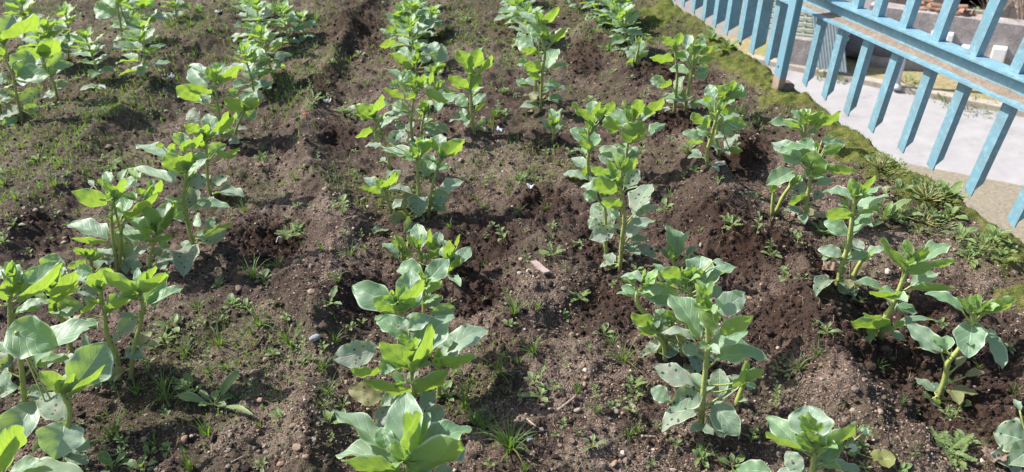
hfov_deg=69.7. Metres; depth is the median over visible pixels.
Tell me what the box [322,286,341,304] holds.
broad weed
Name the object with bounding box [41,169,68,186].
grass tuft
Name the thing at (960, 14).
roof tile
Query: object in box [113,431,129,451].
upright weed
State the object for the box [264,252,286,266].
grass tuft
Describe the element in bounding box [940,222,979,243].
rosette weed
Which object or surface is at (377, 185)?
bean plant
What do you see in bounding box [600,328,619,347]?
grass tuft
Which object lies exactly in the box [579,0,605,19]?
bean plant
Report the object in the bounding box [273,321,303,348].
grass tuft
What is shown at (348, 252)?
grass tuft
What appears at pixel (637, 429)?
grass tuft
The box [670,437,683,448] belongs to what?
weed seedling
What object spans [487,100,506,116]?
grass tuft
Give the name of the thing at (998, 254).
feathery weed
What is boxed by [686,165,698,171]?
weed seedling
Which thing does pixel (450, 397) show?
weed seedling
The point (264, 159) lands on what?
grass tuft
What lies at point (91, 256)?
bean plant
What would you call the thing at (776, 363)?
weed seedling
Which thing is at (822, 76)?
verge weed
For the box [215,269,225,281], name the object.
upright weed
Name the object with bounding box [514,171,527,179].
feathery weed
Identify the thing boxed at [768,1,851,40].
ventilation screen
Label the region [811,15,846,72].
corrugated sheet
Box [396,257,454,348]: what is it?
bean plant
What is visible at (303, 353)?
upright weed
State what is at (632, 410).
upright weed
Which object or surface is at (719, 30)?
white wall
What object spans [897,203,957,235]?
weed mat
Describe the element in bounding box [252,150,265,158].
feathery weed
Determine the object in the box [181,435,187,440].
stone
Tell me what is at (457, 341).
bean plant
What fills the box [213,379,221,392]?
upright weed
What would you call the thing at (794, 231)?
weed seedling
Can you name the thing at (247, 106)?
bean plant
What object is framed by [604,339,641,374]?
grass tuft
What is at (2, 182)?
grass tuft
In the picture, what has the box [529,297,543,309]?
grass tuft
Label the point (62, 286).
bean plant
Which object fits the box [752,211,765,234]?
upright weed
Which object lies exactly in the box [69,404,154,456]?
grass tuft
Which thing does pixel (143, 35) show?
bean plant
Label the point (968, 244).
weed seedling
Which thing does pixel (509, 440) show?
grass tuft
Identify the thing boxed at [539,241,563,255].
feathery weed
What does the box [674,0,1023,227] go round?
metal railing
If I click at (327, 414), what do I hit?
weed seedling
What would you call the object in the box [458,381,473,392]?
grass tuft
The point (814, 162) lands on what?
bean plant
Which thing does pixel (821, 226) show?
feathery weed
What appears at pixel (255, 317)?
grass tuft
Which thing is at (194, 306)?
grass tuft
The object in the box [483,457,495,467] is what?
upright weed
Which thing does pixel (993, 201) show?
pavement
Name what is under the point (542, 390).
weed seedling
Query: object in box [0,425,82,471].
bean plant
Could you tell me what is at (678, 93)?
bean plant
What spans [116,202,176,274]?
bean plant
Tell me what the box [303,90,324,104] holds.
feathery weed
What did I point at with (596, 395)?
upright weed
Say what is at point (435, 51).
bean plant
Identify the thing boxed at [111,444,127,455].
weed seedling
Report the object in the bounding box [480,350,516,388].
grass tuft
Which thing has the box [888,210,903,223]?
weed seedling
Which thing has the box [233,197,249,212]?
grass tuft
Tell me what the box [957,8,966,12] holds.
roof tile
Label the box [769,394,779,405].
upright weed
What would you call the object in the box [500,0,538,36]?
bean plant
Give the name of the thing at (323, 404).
grass tuft
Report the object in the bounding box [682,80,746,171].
bean plant
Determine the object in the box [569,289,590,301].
feathery weed
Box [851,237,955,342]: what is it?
bean plant
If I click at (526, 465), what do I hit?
grass tuft
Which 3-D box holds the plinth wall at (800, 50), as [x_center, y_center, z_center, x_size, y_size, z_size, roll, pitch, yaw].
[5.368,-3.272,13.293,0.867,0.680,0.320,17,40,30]
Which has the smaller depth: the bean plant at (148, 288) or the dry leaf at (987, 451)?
the dry leaf at (987, 451)
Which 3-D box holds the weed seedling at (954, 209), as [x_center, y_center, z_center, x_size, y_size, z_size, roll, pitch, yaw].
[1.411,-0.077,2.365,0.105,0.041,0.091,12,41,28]
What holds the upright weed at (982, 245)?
on the soil ground at (22, 240)
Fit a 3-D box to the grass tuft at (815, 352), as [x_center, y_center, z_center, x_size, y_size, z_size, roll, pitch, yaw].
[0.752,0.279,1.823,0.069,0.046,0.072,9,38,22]
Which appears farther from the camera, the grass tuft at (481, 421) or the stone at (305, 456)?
the grass tuft at (481, 421)
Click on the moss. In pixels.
(819, 111)
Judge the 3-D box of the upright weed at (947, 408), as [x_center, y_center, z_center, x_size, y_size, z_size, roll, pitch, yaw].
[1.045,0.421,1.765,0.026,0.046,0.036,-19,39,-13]
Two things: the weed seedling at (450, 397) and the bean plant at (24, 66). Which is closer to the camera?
the weed seedling at (450, 397)
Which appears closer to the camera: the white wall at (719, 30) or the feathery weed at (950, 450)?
the feathery weed at (950, 450)
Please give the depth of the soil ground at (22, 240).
2.42 m
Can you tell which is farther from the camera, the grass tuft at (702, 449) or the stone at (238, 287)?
the stone at (238, 287)
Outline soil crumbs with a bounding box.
[0,0,1023,471]
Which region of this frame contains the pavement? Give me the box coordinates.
[900,163,1023,242]
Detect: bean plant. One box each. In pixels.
[0,13,49,125]
[0,84,23,114]
[0,260,61,379]
[0,315,112,463]
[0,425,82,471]
[1,0,45,50]
[17,1,84,69]
[19,38,73,99]
[35,253,98,367]
[67,168,162,274]
[67,247,103,272]
[69,26,115,90]
[75,263,182,388]
[93,0,168,57]
[110,0,149,41]
[116,16,169,82]
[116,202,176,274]
[127,132,231,276]
[160,0,190,23]
[176,62,238,142]
[184,111,243,198]
[220,95,258,143]
[225,40,270,100]
[230,0,267,41]
[237,0,280,55]
[240,21,291,90]
[259,0,289,17]
[268,0,308,45]
[290,9,318,41]
[333,313,453,427]
[333,392,471,471]
[350,95,403,175]
[352,270,423,385]
[359,171,402,213]
[365,130,464,232]
[380,14,437,52]
[382,223,471,285]
[383,68,456,144]
[384,0,436,42]
[389,42,447,76]
[391,13,431,63]
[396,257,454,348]
[408,0,429,8]
[419,4,446,37]
[424,62,454,104]
[431,324,488,399]
[448,46,492,134]
[494,0,522,20]
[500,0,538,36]
[508,1,551,49]
[516,7,569,111]
[539,108,567,142]
[563,101,615,181]
[567,0,593,8]
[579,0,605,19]
[581,153,657,271]
[592,0,643,33]
[598,97,665,174]
[602,2,649,51]
[616,256,735,372]
[625,36,648,65]
[631,308,710,373]
[650,32,714,112]
[651,279,768,437]
[659,223,698,270]
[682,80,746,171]
[734,360,755,405]
[736,405,859,471]
[766,135,855,225]
[770,107,840,149]
[813,175,888,297]
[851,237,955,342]
[907,291,1016,407]
[990,399,1023,471]
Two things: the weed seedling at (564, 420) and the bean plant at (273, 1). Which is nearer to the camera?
the weed seedling at (564, 420)
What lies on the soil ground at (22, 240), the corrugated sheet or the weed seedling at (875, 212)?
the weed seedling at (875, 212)
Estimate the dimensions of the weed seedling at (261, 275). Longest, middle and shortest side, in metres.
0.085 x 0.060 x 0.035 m
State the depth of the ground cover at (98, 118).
3.43 m
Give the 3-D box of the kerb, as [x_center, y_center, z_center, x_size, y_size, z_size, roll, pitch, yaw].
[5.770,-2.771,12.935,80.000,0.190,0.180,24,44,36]
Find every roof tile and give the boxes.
[930,2,942,7]
[955,11,965,15]
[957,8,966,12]
[958,4,967,8]
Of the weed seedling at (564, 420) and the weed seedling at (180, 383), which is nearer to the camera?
the weed seedling at (564, 420)
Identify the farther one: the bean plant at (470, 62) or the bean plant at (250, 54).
the bean plant at (250, 54)
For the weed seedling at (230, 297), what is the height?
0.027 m
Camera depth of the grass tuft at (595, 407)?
1.78 m
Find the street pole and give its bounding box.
[894,25,913,89]
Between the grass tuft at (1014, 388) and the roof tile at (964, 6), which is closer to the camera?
the grass tuft at (1014, 388)
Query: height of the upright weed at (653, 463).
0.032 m
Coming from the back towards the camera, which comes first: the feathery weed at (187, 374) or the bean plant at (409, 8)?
the bean plant at (409, 8)
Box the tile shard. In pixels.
[530,260,549,273]
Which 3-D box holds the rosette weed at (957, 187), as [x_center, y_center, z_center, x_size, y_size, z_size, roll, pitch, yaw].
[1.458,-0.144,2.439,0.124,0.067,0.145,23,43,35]
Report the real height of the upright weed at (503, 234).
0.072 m
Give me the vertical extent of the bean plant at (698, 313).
0.455 m
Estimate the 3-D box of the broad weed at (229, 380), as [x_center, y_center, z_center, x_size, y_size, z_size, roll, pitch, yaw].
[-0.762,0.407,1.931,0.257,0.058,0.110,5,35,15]
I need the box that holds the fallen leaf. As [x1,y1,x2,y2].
[859,449,895,467]
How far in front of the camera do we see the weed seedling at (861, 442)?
1.61 m
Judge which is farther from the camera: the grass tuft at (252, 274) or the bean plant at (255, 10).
the bean plant at (255, 10)
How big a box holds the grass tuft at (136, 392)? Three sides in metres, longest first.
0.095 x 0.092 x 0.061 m
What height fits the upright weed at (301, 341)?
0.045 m
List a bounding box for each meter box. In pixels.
[946,32,953,41]
[990,45,1007,62]
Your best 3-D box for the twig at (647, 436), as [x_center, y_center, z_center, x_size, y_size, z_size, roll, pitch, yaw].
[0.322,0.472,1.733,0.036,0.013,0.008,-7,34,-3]
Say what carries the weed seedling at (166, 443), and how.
on the soil ground at (22, 240)
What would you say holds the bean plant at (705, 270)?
on the soil ground at (22, 240)
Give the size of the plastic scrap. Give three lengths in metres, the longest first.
0.036 x 0.026 x 0.024 m
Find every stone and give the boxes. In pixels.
[104,144,112,149]
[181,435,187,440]
[235,285,241,290]
[292,444,301,450]
[302,454,308,458]
[307,289,315,294]
[309,334,320,341]
[318,322,328,330]
[526,436,532,441]
[570,437,575,443]
[573,407,580,412]
[611,460,617,466]
[624,457,628,463]
[851,386,858,392]
[885,268,891,274]
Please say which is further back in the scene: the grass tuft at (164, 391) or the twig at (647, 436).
the grass tuft at (164, 391)
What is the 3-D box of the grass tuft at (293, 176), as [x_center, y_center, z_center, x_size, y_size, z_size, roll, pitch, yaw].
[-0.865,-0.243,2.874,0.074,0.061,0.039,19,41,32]
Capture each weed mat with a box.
[857,152,908,180]
[893,176,963,213]
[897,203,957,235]
[960,231,1017,263]
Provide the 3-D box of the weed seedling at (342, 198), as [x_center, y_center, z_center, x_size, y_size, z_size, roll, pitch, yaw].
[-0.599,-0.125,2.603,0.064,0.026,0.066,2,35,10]
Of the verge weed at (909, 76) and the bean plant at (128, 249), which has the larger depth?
the verge weed at (909, 76)
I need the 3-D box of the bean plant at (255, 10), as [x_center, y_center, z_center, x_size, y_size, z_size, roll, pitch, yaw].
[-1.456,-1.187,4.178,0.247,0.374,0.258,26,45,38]
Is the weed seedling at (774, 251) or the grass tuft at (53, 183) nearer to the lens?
the weed seedling at (774, 251)
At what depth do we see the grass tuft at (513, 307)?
2.09 m
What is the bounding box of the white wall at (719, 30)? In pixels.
[673,0,873,40]
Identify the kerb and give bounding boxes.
[743,52,1023,116]
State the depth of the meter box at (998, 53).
11.77 m
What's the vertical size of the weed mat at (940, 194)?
0.061 m
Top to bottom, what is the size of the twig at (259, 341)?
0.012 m
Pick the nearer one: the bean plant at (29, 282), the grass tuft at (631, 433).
the grass tuft at (631, 433)
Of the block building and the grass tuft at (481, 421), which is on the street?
the block building
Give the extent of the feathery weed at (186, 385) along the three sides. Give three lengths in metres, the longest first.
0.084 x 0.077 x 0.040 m
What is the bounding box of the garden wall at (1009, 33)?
[869,0,1023,73]
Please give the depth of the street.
11.11 m
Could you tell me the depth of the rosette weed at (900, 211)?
2.39 m
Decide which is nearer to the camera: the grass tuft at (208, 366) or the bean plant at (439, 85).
the grass tuft at (208, 366)
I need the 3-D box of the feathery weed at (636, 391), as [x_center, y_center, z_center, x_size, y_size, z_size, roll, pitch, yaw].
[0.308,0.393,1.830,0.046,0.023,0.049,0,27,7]
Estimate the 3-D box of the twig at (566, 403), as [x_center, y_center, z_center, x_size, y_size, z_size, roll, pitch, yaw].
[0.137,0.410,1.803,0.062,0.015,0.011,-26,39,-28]
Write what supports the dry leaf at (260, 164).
on the soil ground at (22, 240)
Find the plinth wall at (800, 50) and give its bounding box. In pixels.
[790,35,816,67]
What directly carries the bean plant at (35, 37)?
on the soil ground at (22, 240)
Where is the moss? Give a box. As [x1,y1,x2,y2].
[636,0,1023,301]
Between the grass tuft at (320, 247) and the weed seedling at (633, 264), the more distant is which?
the grass tuft at (320, 247)
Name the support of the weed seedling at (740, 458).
on the soil ground at (22, 240)
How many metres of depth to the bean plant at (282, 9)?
4.30 m
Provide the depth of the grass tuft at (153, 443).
1.85 m
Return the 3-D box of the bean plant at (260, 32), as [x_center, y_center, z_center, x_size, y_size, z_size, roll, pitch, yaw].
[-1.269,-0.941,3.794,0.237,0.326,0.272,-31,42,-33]
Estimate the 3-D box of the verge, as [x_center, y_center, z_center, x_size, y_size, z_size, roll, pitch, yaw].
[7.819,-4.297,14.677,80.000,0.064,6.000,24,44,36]
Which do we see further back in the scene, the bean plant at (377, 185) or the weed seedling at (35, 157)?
the weed seedling at (35, 157)
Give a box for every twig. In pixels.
[256,335,264,346]
[557,395,576,410]
[641,435,655,437]
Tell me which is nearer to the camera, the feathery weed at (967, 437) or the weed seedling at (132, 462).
the feathery weed at (967, 437)
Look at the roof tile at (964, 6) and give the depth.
11.91 m
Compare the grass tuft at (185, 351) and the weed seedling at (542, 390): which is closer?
the weed seedling at (542, 390)
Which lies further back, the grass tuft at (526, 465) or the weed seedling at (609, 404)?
the weed seedling at (609, 404)
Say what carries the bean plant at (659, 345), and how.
on the soil ground at (22, 240)
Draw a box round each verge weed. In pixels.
[814,69,825,79]
[901,74,919,87]
[932,92,950,105]
[949,95,998,115]
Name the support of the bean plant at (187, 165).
on the soil ground at (22, 240)
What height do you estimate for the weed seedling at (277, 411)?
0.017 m
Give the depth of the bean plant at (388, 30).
4.03 m
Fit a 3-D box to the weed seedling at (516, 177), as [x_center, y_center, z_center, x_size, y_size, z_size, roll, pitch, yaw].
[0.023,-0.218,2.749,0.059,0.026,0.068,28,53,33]
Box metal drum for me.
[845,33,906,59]
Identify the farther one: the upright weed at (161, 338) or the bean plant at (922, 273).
the upright weed at (161, 338)
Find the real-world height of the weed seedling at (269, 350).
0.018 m
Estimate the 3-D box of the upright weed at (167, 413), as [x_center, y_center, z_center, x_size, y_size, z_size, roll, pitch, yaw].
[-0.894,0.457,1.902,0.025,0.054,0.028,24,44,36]
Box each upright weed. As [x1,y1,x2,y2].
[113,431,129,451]
[155,330,171,347]
[159,404,170,421]
[196,314,206,326]
[201,346,212,357]
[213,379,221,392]
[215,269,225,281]
[268,406,283,421]
[283,354,292,365]
[298,334,305,345]
[298,347,309,359]
[318,340,328,352]
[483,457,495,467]
[496,224,509,241]
[517,388,524,400]
[537,361,546,377]
[549,381,561,388]
[590,384,599,398]
[623,399,639,412]
[639,141,646,156]
[646,458,655,467]
[745,423,760,441]
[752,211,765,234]
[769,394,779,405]
[770,380,782,401]
[794,232,802,243]
[820,325,834,336]
[882,182,893,197]
[938,405,952,417]
[947,401,965,417]
[976,233,991,255]
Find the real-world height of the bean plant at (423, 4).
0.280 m
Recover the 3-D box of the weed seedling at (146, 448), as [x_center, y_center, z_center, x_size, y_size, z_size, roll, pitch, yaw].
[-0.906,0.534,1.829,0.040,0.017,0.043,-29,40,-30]
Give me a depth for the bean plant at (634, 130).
2.65 m
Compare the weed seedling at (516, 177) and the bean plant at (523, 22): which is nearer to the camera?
the weed seedling at (516, 177)
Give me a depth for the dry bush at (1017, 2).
11.99 m
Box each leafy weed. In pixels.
[697,29,721,39]
[714,39,742,50]
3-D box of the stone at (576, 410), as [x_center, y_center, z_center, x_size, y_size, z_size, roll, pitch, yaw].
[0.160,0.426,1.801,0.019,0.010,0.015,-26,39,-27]
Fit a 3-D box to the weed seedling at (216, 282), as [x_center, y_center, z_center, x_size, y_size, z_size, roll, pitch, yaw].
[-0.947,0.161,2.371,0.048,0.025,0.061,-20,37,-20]
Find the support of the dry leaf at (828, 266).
on the soil ground at (22, 240)
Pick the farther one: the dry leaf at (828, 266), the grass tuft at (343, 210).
the grass tuft at (343, 210)
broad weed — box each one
[178,370,252,414]
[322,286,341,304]
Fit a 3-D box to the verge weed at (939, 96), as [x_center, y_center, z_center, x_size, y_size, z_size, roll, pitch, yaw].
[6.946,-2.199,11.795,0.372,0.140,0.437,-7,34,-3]
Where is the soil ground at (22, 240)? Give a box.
[0,0,1023,471]
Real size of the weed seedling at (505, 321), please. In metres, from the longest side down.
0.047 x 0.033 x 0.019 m
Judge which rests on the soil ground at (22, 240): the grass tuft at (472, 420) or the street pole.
the grass tuft at (472, 420)
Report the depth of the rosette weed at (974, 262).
2.19 m
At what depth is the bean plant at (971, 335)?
1.69 m
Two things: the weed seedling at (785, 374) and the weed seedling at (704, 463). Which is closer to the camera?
the weed seedling at (704, 463)
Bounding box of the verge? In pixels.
[718,36,1002,102]
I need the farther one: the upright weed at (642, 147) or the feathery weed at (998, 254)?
the upright weed at (642, 147)
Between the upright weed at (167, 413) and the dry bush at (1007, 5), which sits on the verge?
the dry bush at (1007, 5)
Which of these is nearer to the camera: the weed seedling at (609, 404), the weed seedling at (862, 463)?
the weed seedling at (862, 463)
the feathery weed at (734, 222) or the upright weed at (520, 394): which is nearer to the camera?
the upright weed at (520, 394)
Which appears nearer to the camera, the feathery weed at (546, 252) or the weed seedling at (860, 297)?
the weed seedling at (860, 297)
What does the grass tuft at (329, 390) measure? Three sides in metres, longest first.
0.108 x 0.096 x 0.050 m
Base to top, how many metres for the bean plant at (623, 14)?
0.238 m
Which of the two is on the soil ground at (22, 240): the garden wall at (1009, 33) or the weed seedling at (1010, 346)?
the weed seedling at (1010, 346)
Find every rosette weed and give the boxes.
[873,199,911,226]
[888,207,924,217]
[890,178,918,197]
[926,178,969,207]
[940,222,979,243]
[954,247,979,267]
[984,224,1012,242]
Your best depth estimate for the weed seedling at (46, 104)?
3.84 m
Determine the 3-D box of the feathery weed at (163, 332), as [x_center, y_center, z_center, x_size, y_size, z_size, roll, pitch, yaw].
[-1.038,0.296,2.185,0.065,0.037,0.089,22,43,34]
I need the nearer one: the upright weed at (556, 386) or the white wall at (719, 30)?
the upright weed at (556, 386)
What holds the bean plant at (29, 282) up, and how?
on the soil ground at (22, 240)
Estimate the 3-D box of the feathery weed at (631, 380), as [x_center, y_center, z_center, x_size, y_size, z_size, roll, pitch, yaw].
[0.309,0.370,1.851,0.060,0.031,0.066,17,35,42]
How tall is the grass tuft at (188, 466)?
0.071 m
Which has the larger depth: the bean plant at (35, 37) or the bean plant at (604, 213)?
the bean plant at (35, 37)
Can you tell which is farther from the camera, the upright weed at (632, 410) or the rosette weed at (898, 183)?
the rosette weed at (898, 183)
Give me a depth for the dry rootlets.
1.96 m
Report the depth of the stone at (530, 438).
1.71 m
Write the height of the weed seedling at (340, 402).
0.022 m
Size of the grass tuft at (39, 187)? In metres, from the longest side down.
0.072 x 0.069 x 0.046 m
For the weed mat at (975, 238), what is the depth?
2.20 m
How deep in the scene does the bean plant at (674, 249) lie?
2.22 m
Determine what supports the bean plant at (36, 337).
on the soil ground at (22, 240)
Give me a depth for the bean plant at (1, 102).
3.79 m
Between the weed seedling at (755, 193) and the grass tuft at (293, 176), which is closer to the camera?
the weed seedling at (755, 193)
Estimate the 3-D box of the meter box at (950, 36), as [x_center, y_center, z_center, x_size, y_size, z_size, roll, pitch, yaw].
[7.199,-3.247,12.088,0.086,0.172,0.122,17,40,30]
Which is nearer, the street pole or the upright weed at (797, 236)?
the upright weed at (797, 236)
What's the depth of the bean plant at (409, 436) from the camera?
1.57 m
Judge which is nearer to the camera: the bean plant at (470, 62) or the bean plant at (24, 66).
the bean plant at (470, 62)
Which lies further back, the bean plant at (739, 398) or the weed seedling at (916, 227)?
the weed seedling at (916, 227)
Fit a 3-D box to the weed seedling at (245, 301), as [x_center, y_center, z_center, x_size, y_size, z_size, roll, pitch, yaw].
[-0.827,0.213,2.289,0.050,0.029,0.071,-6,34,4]
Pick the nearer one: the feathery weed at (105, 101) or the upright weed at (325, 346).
the upright weed at (325, 346)
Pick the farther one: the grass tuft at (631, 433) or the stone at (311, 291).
the stone at (311, 291)
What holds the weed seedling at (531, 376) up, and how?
on the soil ground at (22, 240)
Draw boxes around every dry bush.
[973,0,1014,10]
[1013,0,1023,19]
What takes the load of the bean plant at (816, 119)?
on the soil ground at (22, 240)
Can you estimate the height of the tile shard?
0.008 m
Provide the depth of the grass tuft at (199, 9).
5.08 m
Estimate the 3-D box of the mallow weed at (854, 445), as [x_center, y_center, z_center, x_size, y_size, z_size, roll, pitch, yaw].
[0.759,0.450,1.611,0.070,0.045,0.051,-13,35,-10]
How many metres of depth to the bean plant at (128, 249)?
2.38 m
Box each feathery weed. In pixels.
[98,97,111,104]
[99,157,120,170]
[150,325,176,342]
[171,371,192,388]
[174,373,205,400]
[223,296,241,312]
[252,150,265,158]
[274,225,293,239]
[281,220,303,237]
[292,226,305,235]
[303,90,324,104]
[338,106,355,115]
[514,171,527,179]
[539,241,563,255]
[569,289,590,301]
[620,375,647,388]
[627,386,644,400]
[678,143,696,151]
[722,215,742,229]
[812,219,834,234]
[929,426,953,446]
[932,431,971,465]
[941,441,977,469]
[946,430,971,447]
[986,246,1019,261]
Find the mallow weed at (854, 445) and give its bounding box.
[844,424,871,455]
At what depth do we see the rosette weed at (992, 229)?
2.21 m
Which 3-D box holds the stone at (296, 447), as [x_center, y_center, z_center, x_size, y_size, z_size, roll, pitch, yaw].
[-0.497,0.487,1.698,0.024,0.012,0.019,-7,34,-3]
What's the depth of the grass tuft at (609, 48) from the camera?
3.74 m
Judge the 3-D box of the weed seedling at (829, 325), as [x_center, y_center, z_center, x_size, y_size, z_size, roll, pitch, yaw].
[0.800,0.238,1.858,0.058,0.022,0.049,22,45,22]
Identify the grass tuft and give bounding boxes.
[0,173,7,184]
[2,188,18,200]
[29,179,44,188]
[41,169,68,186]
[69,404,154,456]
[114,371,144,395]
[141,430,158,446]
[144,375,180,409]
[151,367,174,388]
[164,331,196,357]
[176,443,198,471]
[181,17,193,26]
[184,295,207,312]
[189,4,203,12]
[191,415,213,435]
[192,360,214,374]
[202,324,237,350]
[210,353,237,371]
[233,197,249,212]
[237,252,267,278]
[239,300,274,335]
[241,319,259,334]
[258,151,267,161]
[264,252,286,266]
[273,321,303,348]
[285,169,297,179]
[309,11,318,21]
[310,396,332,409]
[313,353,334,372]
[315,374,343,396]
[316,240,324,251]
[328,328,347,343]
[331,267,343,281]
[334,203,348,212]
[336,241,364,256]
[453,379,470,409]
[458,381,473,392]
[458,397,485,424]
[465,405,502,445]
[473,412,536,467]
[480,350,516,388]
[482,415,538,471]
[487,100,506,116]
[491,286,533,320]
[514,334,555,365]
[519,457,535,471]
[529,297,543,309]
[571,379,582,392]
[587,397,602,413]
[599,38,616,51]
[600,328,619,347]
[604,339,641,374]
[617,426,634,438]
[625,415,643,433]
[693,441,721,460]
[779,350,817,375]
[804,339,825,355]
[875,357,885,370]
[1006,380,1023,396]
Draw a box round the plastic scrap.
[494,126,503,132]
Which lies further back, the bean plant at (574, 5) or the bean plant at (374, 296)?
the bean plant at (574, 5)
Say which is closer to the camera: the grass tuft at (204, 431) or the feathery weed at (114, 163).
the grass tuft at (204, 431)
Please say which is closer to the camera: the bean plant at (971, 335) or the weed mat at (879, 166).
the bean plant at (971, 335)
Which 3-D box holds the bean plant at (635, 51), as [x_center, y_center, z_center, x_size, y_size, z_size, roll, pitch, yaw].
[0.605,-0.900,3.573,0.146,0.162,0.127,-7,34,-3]
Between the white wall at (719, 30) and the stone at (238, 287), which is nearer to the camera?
the stone at (238, 287)
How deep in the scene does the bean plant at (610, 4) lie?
4.04 m
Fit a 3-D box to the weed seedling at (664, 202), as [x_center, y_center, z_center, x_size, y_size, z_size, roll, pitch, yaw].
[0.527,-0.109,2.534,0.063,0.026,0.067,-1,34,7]
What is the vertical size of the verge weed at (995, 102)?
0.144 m
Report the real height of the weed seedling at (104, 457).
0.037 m
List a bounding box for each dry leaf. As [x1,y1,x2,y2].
[255,161,266,168]
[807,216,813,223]
[822,260,835,273]
[983,446,1008,461]
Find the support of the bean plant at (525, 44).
on the soil ground at (22, 240)
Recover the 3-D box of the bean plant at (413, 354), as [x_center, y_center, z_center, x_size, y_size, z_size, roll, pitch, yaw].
[-0.272,0.325,1.786,0.294,0.342,0.166,-7,34,-3]
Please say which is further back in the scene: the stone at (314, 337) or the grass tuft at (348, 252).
the grass tuft at (348, 252)
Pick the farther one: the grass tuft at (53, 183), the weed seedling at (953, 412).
the grass tuft at (53, 183)
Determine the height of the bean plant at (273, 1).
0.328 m
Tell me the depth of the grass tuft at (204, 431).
1.86 m
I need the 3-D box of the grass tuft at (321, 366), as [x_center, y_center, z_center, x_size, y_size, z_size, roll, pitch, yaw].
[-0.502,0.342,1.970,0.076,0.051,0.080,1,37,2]
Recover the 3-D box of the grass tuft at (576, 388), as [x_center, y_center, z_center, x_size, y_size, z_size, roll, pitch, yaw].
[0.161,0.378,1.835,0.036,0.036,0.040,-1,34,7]
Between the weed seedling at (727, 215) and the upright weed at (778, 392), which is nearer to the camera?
the upright weed at (778, 392)
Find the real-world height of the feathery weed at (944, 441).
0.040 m
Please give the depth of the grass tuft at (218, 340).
2.15 m
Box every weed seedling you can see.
[0,236,8,242]
[4,217,24,229]
[27,154,46,161]
[40,101,54,106]
[97,451,129,471]
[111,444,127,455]
[126,454,156,471]
[140,357,155,366]
[143,445,157,458]
[153,313,183,331]
[158,440,171,457]
[176,376,194,391]
[211,278,223,288]
[212,314,228,322]
[222,293,240,307]
[240,298,251,310]
[252,456,267,471]
[255,268,271,284]
[264,348,279,355]
[274,410,283,420]
[279,311,290,319]
[288,342,300,353]
[315,409,340,426]
[331,194,348,206]
[334,395,350,412]
[345,321,355,330]
[436,380,455,400]
[494,108,509,115]
[502,318,517,326]
[512,173,526,183]
[523,371,543,385]
[525,386,547,401]
[557,417,566,428]
[582,95,595,101]
[583,433,607,450]
[592,323,613,337]
[604,400,620,408]
[626,262,643,272]
[656,198,674,210]
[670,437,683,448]
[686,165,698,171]
[692,443,709,467]
[717,453,744,471]
[721,212,732,222]
[752,191,763,198]
[760,245,781,257]
[769,359,787,367]
[771,368,789,376]
[779,266,790,281]
[789,229,799,234]
[817,321,840,334]
[850,439,869,449]
[851,296,867,302]
[858,461,872,471]
[872,211,893,218]
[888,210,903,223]
[892,454,912,471]
[908,224,927,232]
[931,203,968,219]
[935,317,946,328]
[945,407,960,418]
[957,429,981,445]
[960,240,977,251]
[1004,343,1015,353]
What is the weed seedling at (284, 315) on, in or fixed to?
on the soil ground at (22, 240)
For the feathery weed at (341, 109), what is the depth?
3.45 m
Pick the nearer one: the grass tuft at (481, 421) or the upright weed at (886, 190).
the grass tuft at (481, 421)
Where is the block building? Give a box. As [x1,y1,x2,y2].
[889,0,1022,19]
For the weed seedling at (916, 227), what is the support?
on the soil ground at (22, 240)
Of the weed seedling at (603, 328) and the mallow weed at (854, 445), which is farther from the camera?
the weed seedling at (603, 328)
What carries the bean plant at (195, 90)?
on the soil ground at (22, 240)
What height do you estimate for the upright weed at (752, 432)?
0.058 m
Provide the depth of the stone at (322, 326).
2.06 m
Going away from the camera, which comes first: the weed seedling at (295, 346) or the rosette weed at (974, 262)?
the weed seedling at (295, 346)
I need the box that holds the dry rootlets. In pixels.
[0,16,1023,471]
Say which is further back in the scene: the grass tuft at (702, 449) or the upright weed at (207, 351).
the upright weed at (207, 351)
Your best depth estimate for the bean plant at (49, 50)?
3.83 m
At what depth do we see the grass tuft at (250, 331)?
2.18 m
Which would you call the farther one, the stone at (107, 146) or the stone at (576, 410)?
the stone at (107, 146)
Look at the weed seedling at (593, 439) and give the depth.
1.68 m
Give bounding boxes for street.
[767,66,1023,185]
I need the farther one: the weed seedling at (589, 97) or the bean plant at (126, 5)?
the bean plant at (126, 5)
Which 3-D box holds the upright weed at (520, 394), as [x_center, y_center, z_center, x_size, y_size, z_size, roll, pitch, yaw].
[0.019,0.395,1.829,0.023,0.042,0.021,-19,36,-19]
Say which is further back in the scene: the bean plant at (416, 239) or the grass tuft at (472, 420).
the bean plant at (416, 239)
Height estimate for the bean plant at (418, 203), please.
0.340 m
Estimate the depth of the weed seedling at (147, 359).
2.10 m
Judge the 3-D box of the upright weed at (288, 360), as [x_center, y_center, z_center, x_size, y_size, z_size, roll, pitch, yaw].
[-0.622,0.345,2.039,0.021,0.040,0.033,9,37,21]
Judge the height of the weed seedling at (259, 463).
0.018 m
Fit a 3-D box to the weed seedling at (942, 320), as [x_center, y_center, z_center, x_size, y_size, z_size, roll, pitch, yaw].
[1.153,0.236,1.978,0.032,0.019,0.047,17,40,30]
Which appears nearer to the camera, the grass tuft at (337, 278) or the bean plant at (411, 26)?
the grass tuft at (337, 278)
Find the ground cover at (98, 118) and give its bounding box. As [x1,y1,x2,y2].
[0,0,1010,470]
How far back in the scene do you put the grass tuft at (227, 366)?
2.05 m
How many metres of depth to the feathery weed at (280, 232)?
2.63 m

